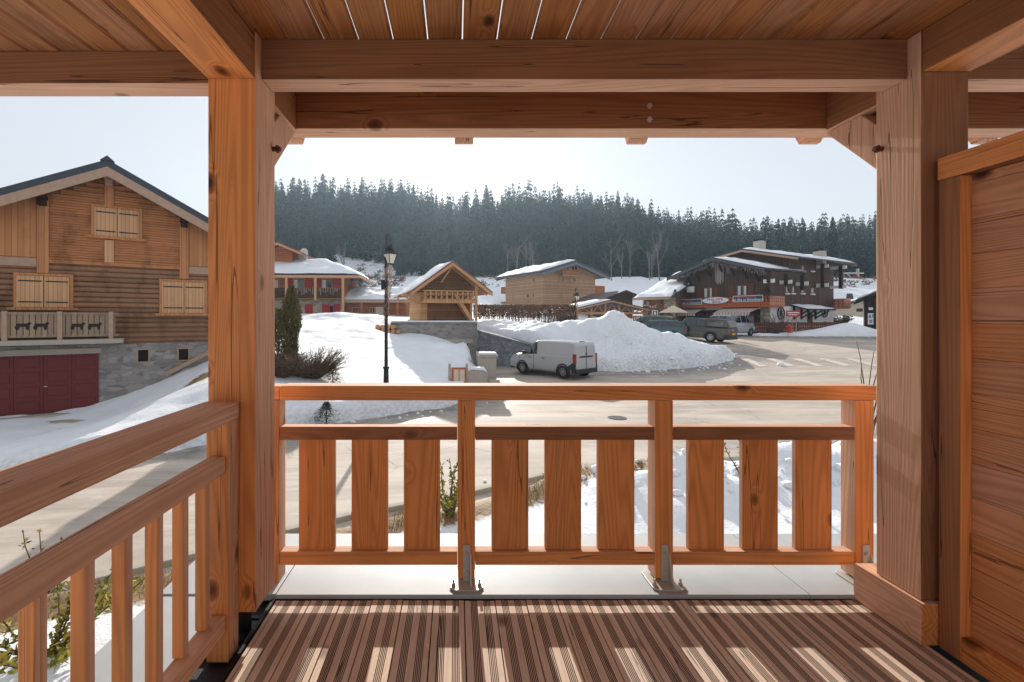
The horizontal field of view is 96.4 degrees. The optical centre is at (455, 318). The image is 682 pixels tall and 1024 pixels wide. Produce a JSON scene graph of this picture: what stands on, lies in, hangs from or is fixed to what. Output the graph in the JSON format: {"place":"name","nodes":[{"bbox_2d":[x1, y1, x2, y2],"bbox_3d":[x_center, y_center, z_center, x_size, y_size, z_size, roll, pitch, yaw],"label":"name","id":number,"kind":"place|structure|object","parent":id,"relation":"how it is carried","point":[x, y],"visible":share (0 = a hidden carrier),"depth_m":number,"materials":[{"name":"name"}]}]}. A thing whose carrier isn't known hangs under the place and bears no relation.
{"place":"outdoors","nodes":[
{"label":"outdoors","id":0,"kind":"place"},
{"bbox_2d":[0,246,876,681],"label":"snow ground","id":1,"kind":"structure","parent":0,"point":[412,358],"depth_m":17.65,"materials":[{"name":"snow"}]},
{"bbox_2d":[19,528,62,593],"bbox_3d":[-5.074,3.235,5.707,1.147,0.992,0.367,0,0,31],"label":"laurel bush","id":2,"kind":"object","parent":1,"relation":"on","point":[39,531],"visible":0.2,"depth_m":5.88,"materials":[{"name":"green plant"}]},
{"bbox_2d":[0,569,144,674],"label":"laurel bush","id":3,"kind":"object","parent":1,"relation":"on","point":[58,648],"visible":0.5,"depth_m":4.48,"materials":[{"name":"green plant"}]},
{"bbox_2d":[0,155,207,419],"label":"garage house","id":4,"kind":"structure","parent":1,"relation":"on","point":[103,278],"depth_m":17.80,"materials":[{"name":"brown"}]},
{"bbox_2d":[7,272,77,309],"bbox_3d":[-15.452,-0.985,17.054,1.998,1.369,0.140,0,0,-34],"label":"window frame","id":5,"kind":"structure","parent":4,"relation":"in","point":[14,307],"depth_m":16.98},
{"bbox_2d":[0,353,98,416],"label":"garage door","id":6,"kind":"structure","parent":4,"relation":"in","point":[34,384],"depth_m":17.10,"materials":[{"name":"red paint"}]},
{"bbox_2d":[86,204,146,241],"bbox_3d":[-13.613,-3.821,18.283,1.946,1.326,0.140,0,0,-34],"label":"window frame","id":7,"kind":"structure","parent":4,"relation":"in","point":[92,235],"depth_m":18.24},
{"bbox_2d":[155,279,207,315],"bbox_3d":[-11.698,-0.878,19.563,2.076,1.543,0.140,0,0,-34],"label":"window frame","id":8,"kind":"structure","parent":4,"relation":"in","point":[160,313],"depth_m":19.42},
{"bbox_2d":[275,307,291,363],"bbox_3d":[-6.796,0.863,17.370,1.023,2.642,1.089,0,0,0],"label":"juniper","id":9,"kind":"object","parent":1,"relation":"on","point":[280,330],"visible":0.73,"depth_m":17.29,"materials":[{"name":"green plant"}]},
{"bbox_2d":[281,284,302,354],"bbox_3d":[-6.533,0.389,18.021,0.951,3.563,0.993,0,0,0],"label":"juniper","id":10,"kind":"object","parent":1,"relation":"on","point":[291,310],"visible":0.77,"depth_m":17.84,"materials":[{"name":"green plant"}]},
{"bbox_2d":[275,348,310,377],"bbox_3d":[-6.351,1.709,16.344,2.334,1.355,2.275,0,0,0],"label":"bramble heap","id":11,"kind":"object","parent":1,"relation":"on","point":[284,373],"visible":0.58,"depth_m":16.09,"materials":[{"name":"brown plant"}]},
{"bbox_2d":[294,226,301,250],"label":"spruce tree","id":12,"kind":"object","parent":1,"relation":"on","point":[297,241],"visible":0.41,"depth_m":151.82,"materials":[{"name":"green plant"}]},
{"bbox_2d":[306,219,313,256],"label":"spruce tree","id":13,"kind":"object","parent":1,"relation":"on","point":[311,235],"visible":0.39,"depth_m":154.90,"materials":[{"name":"green plant"}]},
{"bbox_2d":[275,343,349,379],"bbox_3d":[-5.368,1.745,16.935,3.082,1.616,3.003,0,0,0],"label":"bramble heap","id":14,"kind":"object","parent":1,"relation":"on","point":[317,368],"visible":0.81,"depth_m":16.54,"materials":[{"name":"brown plant"}]},
{"bbox_2d":[312,218,322,258],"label":"spruce tree","id":15,"kind":"object","parent":1,"relation":"on","point":[316,248],"visible":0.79,"depth_m":151.82,"materials":[{"name":"green plant"}]},
{"bbox_2d":[275,242,373,313],"bbox_3d":[-19.686,-3.845,56.861,17.234,10.505,11.680,0,0,-3],"label":"red shutter chalet","id":16,"kind":"object","parent":1,"relation":"on","point":[322,285],"visible":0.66,"depth_m":52.53,"materials":[{"name":"orange wood"}]},
{"bbox_2d":[303,401,346,423],"bbox_3d":[-3.994,3.023,13.925,1.408,0.969,1.297,0,0,0],"label":"young fir","id":17,"kind":"object","parent":1,"relation":"on","point":[327,406],"visible":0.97,"depth_m":13.83,"materials":[{"name":"green plant"}]},
{"bbox_2d":[13,458,647,616],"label":"grass","id":18,"kind":"structure","parent":1,"relation":"on","point":[100,582],"depth_m":7.32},
{"bbox_2d":[322,363,345,382],"bbox_3d":[-4.406,2.206,16.195,1.083,1.274,1.162,0,0,0],"label":"young fir","id":19,"kind":"object","parent":1,"relation":"on","point":[332,369],"visible":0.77,"depth_m":16.14,"materials":[{"name":"green plant"}]},
{"bbox_2d":[339,287,408,315],"bbox_3d":[-9.158,-1.511,56.930,8.650,4.836,9.140,0,0,0],"label":"annex","id":20,"kind":"object","parent":1,"relation":"on","point":[364,300],"visible":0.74,"depth_m":53.50,"materials":[{"name":"orange wood"}]},
{"bbox_2d":[375,324,400,333],"bbox_3d":[-5.145,0.761,31.200,2.894,0.652,1.231,0,0,0],"label":"log pile","id":21,"kind":"object","parent":1,"relation":"on","point":[381,327],"visible":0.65,"depth_m":30.60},
{"bbox_2d":[381,234,397,382],"bbox_3d":[-2.395,-0.164,16.200,0.463,5.686,0.463,0,0,45],"label":"street lamp","id":22,"kind":"object","parent":1,"relation":"on","point":[390,254],"visible":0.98,"depth_m":16.15,"materials":[{"name":"black metal"}]},
{"bbox_2d":[398,221,413,275],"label":"spruce tree","id":23,"kind":"object","parent":1,"relation":"on","point":[405,258],"visible":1,"depth_m":145.94,"materials":[{"name":"green plant"}]},
{"bbox_2d":[410,221,427,275],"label":"spruce tree","id":24,"kind":"object","parent":1,"relation":"on","point":[418,257],"visible":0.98,"depth_m":147.81,"materials":[{"name":"green plant"}]},
{"bbox_2d":[420,215,438,274],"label":"spruce tree","id":25,"kind":"object","parent":1,"relation":"on","point":[428,248],"visible":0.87,"depth_m":148.16,"materials":[{"name":"green plant"}]},
{"bbox_2d":[391,321,476,364],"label":"terrace wall","id":26,"kind":"structure","parent":1,"relation":"on","point":[455,332],"depth_m":31.10,"materials":[{"name":"stone"}]},
{"bbox_2d":[429,225,444,267],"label":"spruce tree","id":27,"kind":"object","parent":1,"relation":"on","point":[438,252],"visible":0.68,"depth_m":148.39,"materials":[{"name":"green plant"}]},
{"bbox_2d":[394,261,492,321],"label":"granary","id":28,"kind":"structure","parent":1,"relation":"on","point":[448,291],"depth_m":32.86,"materials":[{"name":"brown wood"}]},
{"bbox_2d":[442,298,461,320],"bbox_3d":[-0.274,-0.568,33.150,1.487,1.750,0.029,0,0,-15],"label":"door","id":29,"kind":"structure","parent":28,"relation":"in","point":[450,311],"depth_m":33.12,"materials":[{"name":"brown wood"}]},
{"bbox_2d":[440,212,454,262],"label":"spruce tree","id":30,"kind":"object","parent":1,"relation":"on","point":[446,253],"visible":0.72,"depth_m":148.72,"materials":[{"name":"green plant"}]},
{"bbox_2d":[440,449,457,516],"bbox_3d":[-0.200,2.663,7.406,0.880,1.334,1.570,0,0,0],"label":"laurel bush","id":31,"kind":"object","parent":1,"relation":"on","point":[449,506],"visible":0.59,"depth_m":7.32,"materials":[{"name":"green plant"}]},
{"bbox_2d":[449,225,457,261],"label":"spruce tree","id":32,"kind":"object","parent":1,"relation":"on","point":[452,237],"visible":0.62,"depth_m":147.88,"materials":[{"name":"green plant"}]},
{"bbox_2d":[448,364,467,382],"bbox_3d":[0.088,2.477,18.413,0.800,1.261,0.275,0,0,0],"label":"meter cabinet","id":33,"kind":"object","parent":1,"relation":"on","point":[457,373],"visible":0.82,"depth_m":18.30,"materials":[{"name":"concrete"}]},
{"bbox_2d":[452,220,471,273],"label":"spruce tree","id":34,"kind":"object","parent":1,"relation":"on","point":[462,249],"visible":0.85,"depth_m":147.00,"materials":[{"name":"green plant"}]},
{"bbox_2d":[470,235,481,276],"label":"spruce tree","id":35,"kind":"object","parent":1,"relation":"on","point":[475,271],"visible":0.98,"depth_m":144.65,"materials":[{"name":"green plant"}]},
{"bbox_2d":[468,221,483,270],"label":"spruce tree","id":36,"kind":"object","parent":1,"relation":"on","point":[471,251],"visible":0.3,"depth_m":151.12,"materials":[{"name":"green plant"}]},
{"bbox_2d":[470,228,482,275],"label":"spruce tree","id":37,"kind":"object","parent":1,"relation":"on","point":[478,247],"visible":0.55,"depth_m":147.04,"materials":[{"name":"green plant"}]},
{"bbox_2d":[468,366,499,382],"bbox_3d":[1.116,2.552,18.650,1.370,1.111,0.540,0,0,0],"label":"utility box","id":38,"kind":"object","parent":1,"relation":"on","point":[477,374],"visible":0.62,"depth_m":18.40,"materials":[{"name":"concrete"}]},
{"bbox_2d":[468,376,485,382],"bbox_3d":[0.850,2.671,18.389,0.720,0.672,0.019,0,0,0],"label":"door","id":39,"kind":"structure","parent":38,"relation":"in","point":[471,379],"depth_m":18.38,"materials":[{"name":"concrete"}]},
{"bbox_2d":[479,249,488,275],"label":"spruce tree","id":40,"kind":"object","parent":1,"relation":"on","point":[484,270],"visible":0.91,"depth_m":146.56,"materials":[{"name":"green plant"}]},
{"bbox_2d":[476,351,497,382],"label":"gate pillar","id":41,"kind":"structure","parent":1,"relation":"on","point":[486,360],"depth_m":19.45,"materials":[{"name":"concrete"}]},
{"bbox_2d":[485,240,494,275],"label":"spruce tree","id":42,"kind":"object","parent":1,"relation":"on","point":[491,265],"visible":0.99,"depth_m":145.88,"materials":[{"name":"green plant"}]},
{"bbox_2d":[495,239,506,275],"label":"spruce tree","id":43,"kind":"object","parent":1,"relation":"on","point":[501,266],"visible":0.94,"depth_m":143.05,"materials":[{"name":"green plant"}]},
{"bbox_2d":[477,330,532,365],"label":"sloping wall","id":44,"kind":"structure","parent":1,"relation":"on","point":[505,348],"depth_m":29.30,"materials":[{"name":"stone"}]},
{"bbox_2d":[505,227,518,271],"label":"spruce tree","id":45,"kind":"object","parent":1,"relation":"on","point":[511,265],"visible":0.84,"depth_m":146.39,"materials":[{"name":"green plant"}]},
{"bbox_2d":[473,304,574,322],"bbox_3d":[6.175,-0.150,41.000,9.373,2.316,1.102,0,0,0],"label":"beech hedge","id":46,"kind":"object","parent":1,"relation":"on","point":[499,311],"visible":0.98,"depth_m":40.83,"materials":[{"name":"brown plant"}]},
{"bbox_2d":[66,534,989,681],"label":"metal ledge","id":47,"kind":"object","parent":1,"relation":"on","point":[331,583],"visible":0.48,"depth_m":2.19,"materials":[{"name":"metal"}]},
{"bbox_2d":[0,401,238,681],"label":"side railing","id":48,"kind":"object","parent":47,"relation":"on","point":[39,483],"visible":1,"depth_m":1.28,"materials":[{"name":"wood"}]},
{"bbox_2d":[275,383,876,591],"bbox_3d":[0.550,0.819,2.229,3.040,0.977,0.185,0,0,0],"label":"front railing","id":49,"kind":"object","parent":47,"relation":"on","point":[660,555],"visible":0.92,"depth_m":2.24,"materials":[{"name":"wood"}]},
{"bbox_2d":[225,600,978,681],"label":"deck","id":50,"kind":"structure","parent":47,"relation":"on","point":[663,641],"depth_m":1.83,"materials":[{"name":"wood"}]},
{"bbox_2d":[0,0,1023,644],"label":"balcony frame","id":51,"kind":"object","parent":50,"relation":"on","point":[902,96],"visible":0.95,"depth_m":1.89,"materials":[{"name":"brown wood"}]},
{"bbox_2d":[938,131,1023,681],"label":"privacy screen","id":52,"kind":"object","parent":51,"relation":"attached to","point":[981,409],"visible":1,"depth_m":1.69,"materials":[{"name":"wood"}]},
{"bbox_2d":[496,259,609,311],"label":"apartment block","id":53,"kind":"structure","parent":1,"relation":"on","point":[555,283],"depth_m":74.67,"materials":[{"name":"brown wood"}]},
{"bbox_2d":[549,226,559,262],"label":"spruce tree","id":54,"kind":"object","parent":1,"relation":"on","point":[556,247],"visible":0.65,"depth_m":156.42,"materials":[{"name":"green plant"}]},
{"bbox_2d":[559,226,571,260],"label":"spruce tree","id":55,"kind":"object","parent":1,"relation":"on","point":[565,253],"visible":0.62,"depth_m":147.39,"materials":[{"name":"green plant"}]},
{"bbox_2d":[275,174,876,275],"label":"forest","id":56,"kind":"object","parent":1,"relation":"on","point":[363,225],"visible":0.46,"depth_m":185.31,"materials":[{"name":"green plant"}]},
{"bbox_2d":[570,228,583,262],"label":"spruce tree","id":57,"kind":"object","parent":1,"relation":"on","point":[577,254],"visible":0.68,"depth_m":145.46,"materials":[{"name":"green plant"}]},
{"bbox_2d":[569,213,587,262],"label":"spruce tree","id":58,"kind":"object","parent":1,"relation":"on","point":[584,246],"visible":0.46,"depth_m":151.05,"materials":[{"name":"green plant"}]},
{"bbox_2d":[586,218,598,268],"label":"spruce tree","id":59,"kind":"object","parent":1,"relation":"on","point":[593,257],"visible":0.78,"depth_m":145.08,"materials":[{"name":"green plant"}]},
{"bbox_2d":[540,299,648,320],"bbox_3d":[14.771,-0.540,51.377,10.949,3.094,7.760,0,0,-6],"label":"open shelter","id":60,"kind":"object","parent":1,"relation":"on","point":[608,305],"visible":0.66,"depth_m":48.36,"materials":[{"name":"orange wood"}]},
{"bbox_2d":[597,246,607,273],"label":"spruce tree","id":61,"kind":"object","parent":1,"relation":"on","point":[602,266],"visible":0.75,"depth_m":143.12,"materials":[{"name":"green plant"}]},
{"bbox_2d":[596,223,609,258],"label":"spruce tree","id":62,"kind":"object","parent":1,"relation":"on","point":[599,238],"visible":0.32,"depth_m":152.96,"materials":[{"name":"green plant"}]},
{"bbox_2d":[572,290,637,318],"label":"plum roof house","id":63,"kind":"structure","parent":1,"relation":"on","point":[625,296],"depth_m":62.66,"materials":[{"name":"wood"}]},
{"bbox_2d":[597,233,612,276],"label":"spruce tree","id":64,"kind":"object","parent":1,"relation":"on","point":[605,248],"visible":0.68,"depth_m":144.57,"materials":[{"name":"green plant"}]},
{"bbox_2d":[344,261,876,286],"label":"scrub","id":65,"kind":"object","parent":1,"relation":"on","point":[394,283],"visible":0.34,"depth_m":122.48,"materials":[{"name":"plant"}]},
{"bbox_2d":[610,240,617,275],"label":"spruce tree","id":66,"kind":"object","parent":1,"relation":"on","point":[614,266],"visible":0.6,"depth_m":149.45,"materials":[{"name":"green plant"}]},
{"bbox_2d":[613,208,634,276],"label":"spruce tree","id":67,"kind":"object","parent":1,"relation":"on","point":[625,261],"visible":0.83,"depth_m":142.02,"materials":[{"name":"green plant"}]},
{"bbox_2d":[629,220,647,277],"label":"spruce tree","id":68,"kind":"object","parent":1,"relation":"on","point":[638,257],"visible":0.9,"depth_m":142.32,"materials":[{"name":"green plant"}]},
{"bbox_2d":[633,205,644,252],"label":"spruce tree","id":69,"kind":"object","parent":1,"relation":"on","point":[638,212],"visible":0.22,"depth_m":151.32,"materials":[{"name":"green plant"}]},
{"bbox_2d":[640,214,664,277],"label":"spruce tree","id":70,"kind":"object","parent":1,"relation":"on","point":[650,240],"visible":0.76,"depth_m":140.40,"materials":[{"name":"green plant"}]},
{"bbox_2d":[650,224,668,280],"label":"bare tree","id":71,"kind":"object","parent":1,"relation":"on","point":[660,235],"visible":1,"depth_m":123.35,"materials":[{"name":"grey plant"}]},
{"bbox_2d":[656,221,665,254],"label":"spruce tree","id":72,"kind":"object","parent":1,"relation":"on","point":[657,235],"visible":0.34,"depth_m":156.26,"materials":[{"name":"green plant"}]},
{"bbox_2d":[632,271,690,320],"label":"restaurant","id":73,"kind":"structure","parent":1,"relation":"on","point":[663,290],"depth_m":51.60},
{"bbox_2d":[644,300,678,316],"bbox_3d":[19.943,0.184,44.446,3.192,4.039,2.868,0,0,11],"label":"copper shrub","id":74,"kind":"object","parent":1,"relation":"on","point":[660,309],"visible":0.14,"depth_m":44.38,"materials":[{"name":"brown plant"}]},
{"bbox_2d":[659,239,672,276],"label":"spruce tree","id":75,"kind":"object","parent":1,"relation":"on","point":[665,268],"visible":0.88,"depth_m":140.32,"materials":[{"name":"green plant"}]},
{"bbox_2d":[668,237,677,276],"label":"spruce tree","id":76,"kind":"object","parent":1,"relation":"on","point":[673,264],"visible":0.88,"depth_m":139.96,"materials":[{"name":"green plant"}]},
{"bbox_2d":[659,305,688,316],"bbox_3d":[20.567,0.382,43.000,2.051,3.179,2.051,0,0,45],"label":"parasol","id":77,"kind":"object","parent":1,"relation":"on","point":[673,309],"visible":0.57,"depth_m":42.56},
{"bbox_2d":[676,225,693,271],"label":"spruce tree","id":78,"kind":"object","parent":1,"relation":"on","point":[683,257],"visible":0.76,"depth_m":141.41,"materials":[{"name":"green plant"}]},
{"bbox_2d":[705,224,716,257],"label":"spruce tree","id":79,"kind":"object","parent":1,"relation":"on","point":[710,251],"visible":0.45,"depth_m":140.33,"materials":[{"name":"green plant"}]},
{"bbox_2d":[666,238,856,321],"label":"sports shop","id":80,"kind":"structure","parent":1,"relation":"on","point":[738,281],"depth_m":48.26,"materials":[{"name":"wood"}]},
{"bbox_2d":[761,216,775,249],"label":"spruce tree","id":81,"kind":"object","parent":1,"relation":"on","point":[767,235],"visible":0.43,"depth_m":138.42,"materials":[{"name":"green plant"}]},
{"bbox_2d":[754,313,797,333],"bbox_3d":[29.529,0.561,42.247,3.081,2.678,2.964,0,0,0],"label":"bare shrub","id":82,"kind":"object","parent":1,"relation":"on","point":[774,329],"visible":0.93,"depth_m":42.10,"materials":[{"name":"brown plant"}]},
{"bbox_2d":[773,218,784,250],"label":"spruce tree","id":83,"kind":"object","parent":1,"relation":"on","point":[779,239],"visible":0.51,"depth_m":143.15,"materials":[{"name":"green plant"}]},
{"bbox_2d":[778,222,789,251],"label":"spruce tree","id":84,"kind":"object","parent":1,"relation":"on","point":[786,249],"visible":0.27,"depth_m":151.96,"materials":[{"name":"green plant"}]},
{"bbox_2d":[786,311,799,332],"bbox_3d":[31.504,0.507,42.507,1.170,2.400,0.070,0,0,12],"label":"red sign","id":85,"kind":"object","parent":1,"relation":"on","point":[793,313],"visible":0.78,"depth_m":42.48,"materials":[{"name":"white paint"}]},
{"bbox_2d":[751,322,839,333],"bbox_3d":[33.557,1.157,44.750,11.739,1.600,0.160,0,0,-18],"label":"lattice fence","id":86,"kind":"object","parent":1,"relation":"on","point":[801,326],"visible":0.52,"depth_m":44.76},
{"bbox_2d":[796,224,809,253],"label":"spruce tree","id":87,"kind":"object","parent":1,"relation":"on","point":[802,248],"visible":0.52,"depth_m":138.74,"materials":[{"name":"green plant"}]},
{"bbox_2d":[807,229,816,253],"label":"spruce tree","id":88,"kind":"object","parent":1,"relation":"on","point":[812,242],"visible":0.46,"depth_m":137.70,"materials":[{"name":"green plant"}]},
{"bbox_2d":[824,217,847,275],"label":"spruce tree","id":89,"kind":"object","parent":1,"relation":"on","point":[832,248],"visible":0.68,"depth_m":137.32,"materials":[{"name":"green plant"}]},
{"bbox_2d":[834,314,853,323],"bbox_3d":[43.874,0.370,51.816,2.707,1.794,2.250,0,0,0],"label":"bare shrub","id":90,"kind":"object","parent":1,"relation":"on","point":[845,319],"visible":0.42,"depth_m":51.42,"materials":[{"name":"brown plant"}]},
{"bbox_2d":[834,293,862,316],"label":"cream house","id":91,"kind":"structure","parent":1,"relation":"on","point":[856,309],"depth_m":68.61,"materials":[{"name":"beige paint"}]},
{"bbox_2d":[848,238,857,275],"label":"spruce tree","id":92,"kind":"object","parent":1,"relation":"on","point":[851,247],"visible":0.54,"depth_m":148.08,"materials":[{"name":"green plant"}]},
{"bbox_2d":[854,289,876,328],"bbox_3d":[45.589,-0.934,46.818,6.868,5.681,6.060,0,0,40],"label":"kiosk","id":93,"kind":"object","parent":1,"relation":"on","point":[869,299],"visible":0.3,"depth_m":46.59,"materials":[{"name":"brown paint"}]},
{"bbox_2d":[856,236,874,274],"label":"spruce tree","id":94,"kind":"object","parent":1,"relation":"on","point":[859,260],"visible":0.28,"depth_m":151.15,"materials":[{"name":"green plant"}]},
{"bbox_2d":[856,341,876,428],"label":"bare twigs","id":95,"kind":"object","parent":1,"relation":"on","point":[875,419],"visible":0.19,"depth_m":9.19,"materials":[{"name":"brown plant"}]},
{"bbox_2d":[859,242,874,277],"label":"spruce tree","id":96,"kind":"object","parent":1,"relation":"on","point":[867,269],"visible":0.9,"depth_m":146.64,"materials":[{"name":"green plant"}]},
{"bbox_2d":[859,231,876,275],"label":"spruce tree","id":97,"kind":"object","parent":1,"relation":"on","point":[872,255],"visible":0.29,"depth_m":154.02,"materials":[{"name":"green plant"}]},
{"bbox_2d":[0,335,876,582],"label":"road","id":98,"kind":"structure","parent":0,"point":[64,518],"depth_m":14.54,"materials":[{"name":"asphalt"}]},
{"bbox_2d":[47,455,738,593],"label":"kerb","id":99,"kind":"structure","parent":98,"relation":"on","point":[292,529],"depth_m":7.52,"materials":[{"name":"concrete"}]},
{"bbox_2d":[153,312,876,503],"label":"snow lumps","id":100,"kind":"object","parent":98,"relation":"on","point":[733,471],"visible":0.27,"depth_m":8.52,"materials":[{"name":"snow"}]},
{"bbox_2d":[510,339,596,378],"bbox_3d":[5.103,2.090,24.346,2.240,1.860,4.550,0,0,-38],"label":"delivery van","id":101,"kind":"object","parent":98,"relation":"on","point":[562,359],"visible":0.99,"depth_m":22.98,"materials":[{"name":"white paint"}]},
{"bbox_2d":[634,315,676,322],"bbox_3d":[17.038,0.588,40.168,4.615,1.700,2.240,3,2,40],"label":"people carrier","id":102,"kind":"object","parent":98,"relation":"on","point":[643,319],"visible":0.09,"depth_m":39.27,"materials":[{"name":"green paint"}]},
{"bbox_2d":[634,316,676,321],"bbox_3d":[17.473,0.134,39.803,3.367,0.558,1.737,3,2,40],"label":"window","id":103,"kind":"structure","parent":102,"relation":"in","point":[644,319],"depth_m":39.23,"materials":[{"name":"grey glass"}]},
{"bbox_2d":[643,320,687,336],"bbox_3d":[15.633,0.885,35.988,4.715,1.520,2.200,1,0,20],"label":"estate car","id":104,"kind":"object","parent":98,"relation":"on","point":[675,326],"visible":0.24,"depth_m":34.88,"materials":[{"name":"teal paint"}]},
{"bbox_2d":[682,317,737,341],"bbox_3d":[18.488,0.838,34.951,2.240,1.750,5.215,0,3,-38],"label":"van","id":105,"kind":"object","parent":98,"relation":"on","point":[711,330],"visible":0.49,"depth_m":33.36,"materials":[{"name":"paint"}]},
{"bbox_2d":[709,314,754,335],"bbox_3d":[24.988,0.631,41.192,5.015,1.940,2.340,0,0,-34],"label":"minivan","id":106,"kind":"object","parent":98,"relation":"on","point":[745,324],"visible":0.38,"depth_m":40.34,"materials":[{"name":"silver metal"}]},
{"bbox_2d":[742,358,876,365],"bbox_3d":[20.025,2.518,25.940,6.569,0.280,2.470,0,0,5],"label":"road marking","id":107,"kind":"object","parent":98,"relation":"on","point":[798,359],"visible":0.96,"depth_m":25.93,"materials":[{"name":"white paint"}]},
{"bbox_2d":[0,0,999,234],"label":"sky","id":108,"kind":"structure","parent":0,"point":[162,141],"materials":[{"name":"white"}]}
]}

